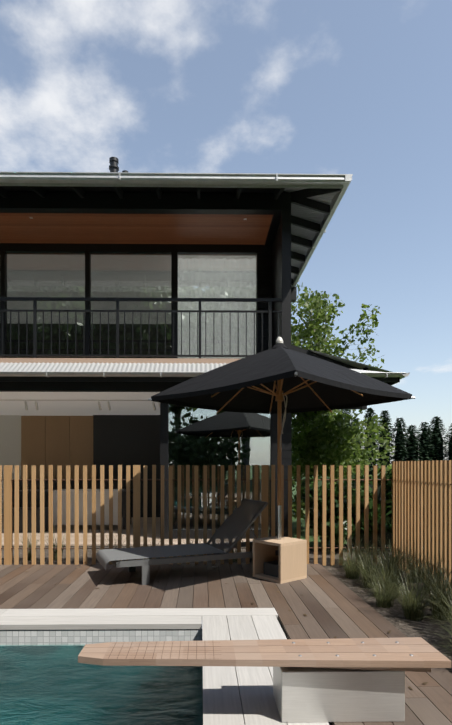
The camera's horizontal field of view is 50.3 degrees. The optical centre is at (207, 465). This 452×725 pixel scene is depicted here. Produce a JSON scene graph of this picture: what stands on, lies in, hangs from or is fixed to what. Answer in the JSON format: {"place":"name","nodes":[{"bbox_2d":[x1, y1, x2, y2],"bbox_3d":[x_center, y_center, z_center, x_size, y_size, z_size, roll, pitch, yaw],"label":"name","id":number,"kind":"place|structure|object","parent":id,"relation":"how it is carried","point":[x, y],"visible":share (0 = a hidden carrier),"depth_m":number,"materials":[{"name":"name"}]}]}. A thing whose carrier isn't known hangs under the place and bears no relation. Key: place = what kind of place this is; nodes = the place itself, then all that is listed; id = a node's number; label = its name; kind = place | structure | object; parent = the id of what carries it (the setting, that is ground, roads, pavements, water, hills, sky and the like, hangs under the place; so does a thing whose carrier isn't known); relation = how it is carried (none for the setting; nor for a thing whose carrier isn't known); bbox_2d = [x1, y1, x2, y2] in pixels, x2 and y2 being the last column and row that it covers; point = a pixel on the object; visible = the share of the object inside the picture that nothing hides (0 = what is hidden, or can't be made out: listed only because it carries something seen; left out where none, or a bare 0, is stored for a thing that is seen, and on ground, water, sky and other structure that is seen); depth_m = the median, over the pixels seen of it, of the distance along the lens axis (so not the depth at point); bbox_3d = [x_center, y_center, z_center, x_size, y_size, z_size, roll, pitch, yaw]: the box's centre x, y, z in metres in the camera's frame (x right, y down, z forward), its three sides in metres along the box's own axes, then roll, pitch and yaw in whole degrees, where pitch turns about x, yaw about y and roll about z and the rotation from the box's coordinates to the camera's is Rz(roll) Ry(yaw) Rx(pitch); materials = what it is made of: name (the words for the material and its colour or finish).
{"place":"outdoors","nodes":[
{"label":"outdoors","id":0,"kind":"place"},
{"bbox_2d":[0,415,22,514],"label":"wall","id":1,"kind":"structure","parent":0,"point":[10,439],"depth_m":12.08,"materials":[{"name":"white paint"}]},
{"bbox_2d":[0,392,159,415],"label":"room ceiling","id":2,"kind":"structure","parent":0,"point":[68,408],"depth_m":9.94,"materials":[{"name":"white paint"}]},
{"bbox_2d":[0,399,159,410],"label":"track lights","id":3,"kind":"object","parent":2,"relation":"attached to","point":[99,405],"visible":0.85,"depth_m":9.18,"materials":[{"name":"white paint"}]},
{"bbox_2d":[0,629,201,644],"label":"pool waterline tiles","id":4,"kind":"object","parent":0,"point":[51,637],"depth_m":3.77,"materials":[{"name":"white tile"}]},
{"bbox_2d":[2,515,252,545],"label":"house floor boards","id":5,"kind":"object","parent":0,"point":[115,534],"depth_m":8.49,"materials":[{"name":"brown wood"}]},
{"bbox_2d":[12,489,132,532],"bbox_3d":[-2.636,0.874,9.487,2.250,0.745,1.250,0,0,-1],"label":"kitchen cabinet","id":6,"kind":"object","parent":5,"relation":"on","point":[29,516],"visible":0.42,"depth_m":8.98,"materials":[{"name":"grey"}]},
{"bbox_2d":[53,489,123,524],"bbox_3d":[-2.346,0.820,9.552,1.270,0.652,0.727,0,0,-1],"label":"kitchen island","id":7,"kind":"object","parent":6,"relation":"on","point":[89,506],"visible":0.52,"depth_m":9.20,"materials":[{"name":"white"}]},
{"bbox_2d":[12,415,159,516],"bbox_3d":[-2.765,-0.004,11.810,3.850,2.500,0.800,0,0,-1],"label":"kitchen cabinetry","id":8,"kind":"object","parent":5,"relation":"on","point":[125,440],"visible":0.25,"depth_m":12.02,"materials":[{"name":"grey"}]},
{"bbox_2d":[21,416,92,478],"bbox_3d":[-3.756,-0.004,12.123,1.807,2.460,0.150,0,0,-1],"label":"tall cabinet","id":9,"kind":"object","parent":8,"relation":"attached to","point":[56,441],"visible":0.57,"depth_m":12.05,"materials":[{"name":"brown wood"}]},
{"bbox_2d":[0,191,291,538],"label":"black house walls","id":10,"kind":"structure","parent":5,"relation":"on","point":[273,252],"depth_m":8.12,"materials":[{"name":"black wood"}]},
{"bbox_2d":[0,358,239,363],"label":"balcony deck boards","id":11,"kind":"object","parent":10,"relation":"attached to","point":[119,360],"depth_m":8.07,"materials":[{"name":"wood"}]},
{"bbox_2d":[0,297,281,357],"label":"balcony balustrade","id":12,"kind":"object","parent":11,"relation":"on","point":[117,311],"visible":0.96,"depth_m":8.11,"materials":[{"name":"black metal"}]},
{"bbox_2d":[0,213,272,244],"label":"cedar soffit boards","id":13,"kind":"object","parent":10,"relation":"attached to","point":[81,228],"visible":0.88,"depth_m":8.84,"materials":[{"name":"brown wood"}]},
{"bbox_2d":[6,252,270,528],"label":"glass windows","id":14,"kind":"structure","parent":10,"relation":"in","point":[199,438],"depth_m":9.48,"materials":[{"name":"clear glass"}]},
{"bbox_2d":[0,186,340,302],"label":"black roof rafters","id":15,"kind":"object","parent":10,"relation":"attached to","point":[299,197],"visible":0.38,"depth_m":8.04,"materials":[{"name":"black wood"}]},
{"bbox_2d":[0,171,352,288],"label":"roof gutter","id":16,"kind":"object","parent":15,"relation":"on","point":[217,180],"visible":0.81,"depth_m":7.37,"materials":[{"name":"grey metal"}]},
{"bbox_2d":[284,188,335,278],"bbox_3d":[-5.014,-5.111,11.682,14.149,1.332,8.605,0,0,-1],"label":"roof corrugated","id":17,"kind":"object","parent":15,"relation":"on","point":[308,214],"visible":0.04,"depth_m":8.79,"materials":[{"name":"grey metal"}]},
{"bbox_2d":[109,157,127,171],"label":"roof flues","id":18,"kind":"object","parent":17,"relation":"on","point":[114,163],"visible":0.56,"depth_m":10.35,"materials":[{"name":"black metal"}]},
{"bbox_2d":[0,345,399,416],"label":"black awning framing","id":19,"kind":"object","parent":10,"relation":"attached to","point":[391,380],"visible":0.15,"depth_m":7.72,"materials":[{"name":"black metal"}]},
{"bbox_2d":[0,349,390,371],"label":"corrugated roof","id":20,"kind":"structure","parent":19,"relation":"on","point":[105,367],"depth_m":7.92,"materials":[{"name":"grey metal"}]},
{"bbox_2d":[0,371,409,378],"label":"gutter","id":21,"kind":"object","parent":19,"relation":"attached to","point":[401,375],"visible":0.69,"depth_m":7.61,"materials":[{"name":"grey metal"}]},
{"bbox_2d":[2,468,378,549],"bbox_3d":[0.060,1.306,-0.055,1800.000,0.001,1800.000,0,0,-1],"label":"lawn","id":22,"kind":"structure","parent":0,"point":[294,531],"depth_m":9.46,"materials":[{"name":"green plant"}]},
{"bbox_2d":[2,546,313,562],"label":"terrace floor","id":23,"kind":"structure","parent":22,"relation":"on","point":[89,556],"depth_m":6.71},
{"bbox_2d":[176,566,332,724],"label":"deck subframe","id":24,"kind":"object","parent":22,"relation":"on","point":[287,637],"depth_m":3.92,"materials":[{"name":"grey"}]},
{"bbox_2d":[0,608,277,629],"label":"coping","id":25,"kind":"object","parent":24,"relation":"on","point":[105,618],"visible":1,"depth_m":3.93,"materials":[{"name":"stone"}]},
{"bbox_2d":[0,562,451,724],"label":"pool deck boards","id":26,"kind":"object","parent":24,"relation":"on","point":[326,602],"visible":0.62,"depth_m":4.53,"materials":[{"name":"brown wood"}]},
{"bbox_2d":[110,498,278,584],"bbox_3d":[-0.140,0.836,5.576,1.960,0.821,0.700,0,0,-21],"label":"lounge chair frame","id":27,"kind":"object","parent":26,"relation":"on","point":[132,564],"visible":0.38,"depth_m":5.20,"materials":[{"name":"grey metal"}]},
{"bbox_2d":[96,543,226,569],"bbox_3d":[-0.527,1.021,5.427,1.330,0.100,0.692,0,0,-21],"label":"lounge chair seat","id":28,"kind":"object","parent":27,"relation":"attached to","point":[104,557],"visible":0.98,"depth_m":5.41,"materials":[{"name":"grey fabric"}]},
{"bbox_2d":[206,499,265,551],"bbox_3d":[0.330,0.704,5.756,0.511,0.548,0.630,0,0,-21],"label":"lounge chair backrest","id":29,"kind":"object","parent":27,"relation":"attached to","point":[231,528],"visible":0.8,"depth_m":5.73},
{"bbox_2d":[0,460,451,589],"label":"pool fence slats","id":30,"kind":"object","parent":26,"relation":"on","point":[421,512],"visible":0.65,"depth_m":6.03,"materials":[{"name":"brown wood"}]},
{"bbox_2d":[1,479,450,572],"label":"pool fence rods","id":31,"kind":"object","parent":30,"relation":"attached to","point":[211,479],"visible":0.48,"depth_m":6.05,"materials":[{"name":"metal"}]},
{"bbox_2d":[26,568,427,689],"bbox_3d":[-0.092,1.239,4.485,4.955,0.008,2.916,0,0,29],"label":"fallen leaves debris","id":32,"kind":"object","parent":26,"relation":"on","point":[389,631],"visible":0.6,"depth_m":3.99,"materials":[{"name":"brown plant"}]},
{"bbox_2d":[253,536,306,583],"bbox_3d":[0.803,1.036,5.339,0.420,0.420,0.420,0,0,-39],"label":"side table","id":33,"kind":"object","parent":26,"relation":"on","point":[291,557],"visible":0.75,"depth_m":5.25,"materials":[{"name":"beige wood"}]},
{"bbox_2d":[264,560,278,577],"bbox_3d":[0.827,1.151,5.357,0.300,0.130,0.260,0,0,-39],"label":"umbrella base","id":34,"kind":"object","parent":33,"relation":"in","point":[271,568],"visible":0.29,"depth_m":5.28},
{"bbox_2d":[278,505,280,539],"bbox_3d":[0.803,0.641,5.339,0.041,0.390,0.042,0,0,-1],"label":"umbrella pole","id":35,"kind":"object","parent":33,"relation":"on","point":[279,522],"visible":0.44,"depth_m":5.32,"materials":[{"name":"silver metal"}]},
{"bbox_2d":[211,377,362,504],"bbox_3d":[0.803,-0.424,5.339,2.049,1.740,2.049,0,0,-42],"label":"umbrella pole and ribs","id":36,"kind":"object","parent":26,"relation":"on","point":[278,394],"visible":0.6,"depth_m":5.32,"materials":[{"name":"brown wood"}]},
{"bbox_2d":[276,337,282,342],"bbox_3d":[0.803,-1.384,5.339,0.082,0.080,0.084,0,0,-1],"label":"umbrella finial","id":37,"kind":"object","parent":36,"relation":"attached to","point":[279,340],"visible":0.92,"depth_m":5.31,"materials":[{"name":"silver metal"}]},
{"bbox_2d":[151,343,411,413],"bbox_3d":[0.803,-1.023,5.339,2.037,0.662,2.037,0,0,-42],"label":"umbrella canopy canvas","id":38,"kind":"object","parent":36,"relation":"on","point":[333,386],"visible":0.98,"depth_m":5.22,"materials":[{"name":"black fabric"}]},
{"bbox_2d":[148,372,414,412],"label":"umbrella rib tips","id":39,"kind":"object","parent":36,"relation":"attached to","point":[295,374],"visible":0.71,"depth_m":5.24,"materials":[{"name":"metal"}]},
{"bbox_2d":[280,393,286,448],"bbox_3d":[0.841,-0.485,5.309,0.085,0.624,0.042,0,0,-1],"label":"umbrella rope","id":40,"kind":"object","parent":36,"relation":"hanging from","point":[284,416],"visible":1,"depth_m":5.30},
{"bbox_2d":[292,464,363,478],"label":"shrub foliage","id":41,"kind":"object","parent":22,"relation":"on","point":[345,477],"visible":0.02,"depth_m":45.57,"materials":[{"name":"green plant"}]},
{"bbox_2d":[291,409,379,487],"bbox_3d":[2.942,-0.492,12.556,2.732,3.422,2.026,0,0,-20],"label":"tree","id":42,"kind":"object","parent":22,"relation":"on","point":[301,419],"visible":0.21,"depth_m":12.16,"materials":[{"name":"green plant"}]},
{"bbox_2d":[293,293,381,442],"bbox_3d":[3.811,-2.192,16.103,3.679,6.885,3.891,0,0,-1],"label":"tree","id":43,"kind":"object","parent":22,"relation":"on","point":[330,338],"visible":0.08,"depth_m":15.39,"materials":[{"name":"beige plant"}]},
{"bbox_2d":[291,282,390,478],"bbox_3d":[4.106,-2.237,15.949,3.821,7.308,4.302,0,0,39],"label":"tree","id":44,"kind":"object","parent":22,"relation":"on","point":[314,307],"visible":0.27,"depth_m":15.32,"materials":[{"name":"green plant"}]},
{"bbox_2d":[291,414,394,521],"bbox_3d":[2.519,0.116,9.511,2.163,2.302,2.793,0,0,-1],"label":"bush","id":45,"kind":"object","parent":22,"relation":"on","point":[320,448],"visible":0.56,"depth_m":8.89,"materials":[{"name":"green plant"}]},
{"bbox_2d":[301,469,391,549],"bbox_3d":[2.479,0.628,7.269,2.118,1.236,1.413,0,0,-1],"label":"hedge","id":46,"kind":"object","parent":22,"relation":"on","point":[388,525],"depth_m":7.00,"materials":[{"name":"green plant"}]},
{"bbox_2d":[292,408,451,471],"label":"conifer trees","id":47,"kind":"object","parent":22,"relation":"on","point":[427,429],"visible":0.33,"depth_m":56.14,"materials":[{"name":"green plant"}]},
{"bbox_2d":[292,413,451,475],"bbox_3d":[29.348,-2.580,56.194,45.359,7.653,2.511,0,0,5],"label":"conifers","id":48,"kind":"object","parent":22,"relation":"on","point":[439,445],"visible":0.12,"depth_m":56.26,"materials":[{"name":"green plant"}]},
{"bbox_2d":[0,0,451,465],"label":"sky","id":49,"kind":"structure","parent":0,"point":[362,89],"materials":[{"name":"blue"}]},
{"bbox_2d":[273,667,404,722],"bbox_3d":[0.658,1.123,2.470,0.600,0.247,0.285,0,0,-1],"label":"diving board base","id":50,"kind":"object","parent":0,"point":[305,694],"visible":0.79,"depth_m":2.33,"materials":[{"name":"white concrete"}]},
{"bbox_2d":[78,637,450,671],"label":"diving board planks","id":51,"kind":"object","parent":50,"relation":"on","point":[389,653],"visible":1,"depth_m":2.34,"materials":[{"name":"brown wood"}]},
{"bbox_2d":[292,641,413,656],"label":"bolts","id":52,"kind":"object","parent":51,"relation":"attached to","point":[361,642],"visible":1,"depth_m":2.33,"materials":[{"name":"silver metal"}]},
{"bbox_2d":[309,550,451,673],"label":"soil","id":53,"kind":"structure","parent":0,"point":[394,615],"depth_m":4.15,"materials":[{"name":"brown soil"}]},
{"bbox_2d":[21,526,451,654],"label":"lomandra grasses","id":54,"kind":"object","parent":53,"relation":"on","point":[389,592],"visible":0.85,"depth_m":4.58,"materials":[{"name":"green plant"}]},
{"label":"pool","id":55,"kind":"structure","parent":0,"visible":0},
{"bbox_2d":[0,645,202,724],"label":"pool water","id":56,"kind":"structure","parent":55,"relation":"in","point":[50,685],"depth_m":2.99,"materials":[{"name":"teal liquid"}]},
{"bbox_2d":[202,615,328,724],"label":"paving","id":57,"kind":"structure","parent":55,"relation":"on","point":[237,695],"depth_m":2.74,"materials":[{"name":"stone"}]}
]}

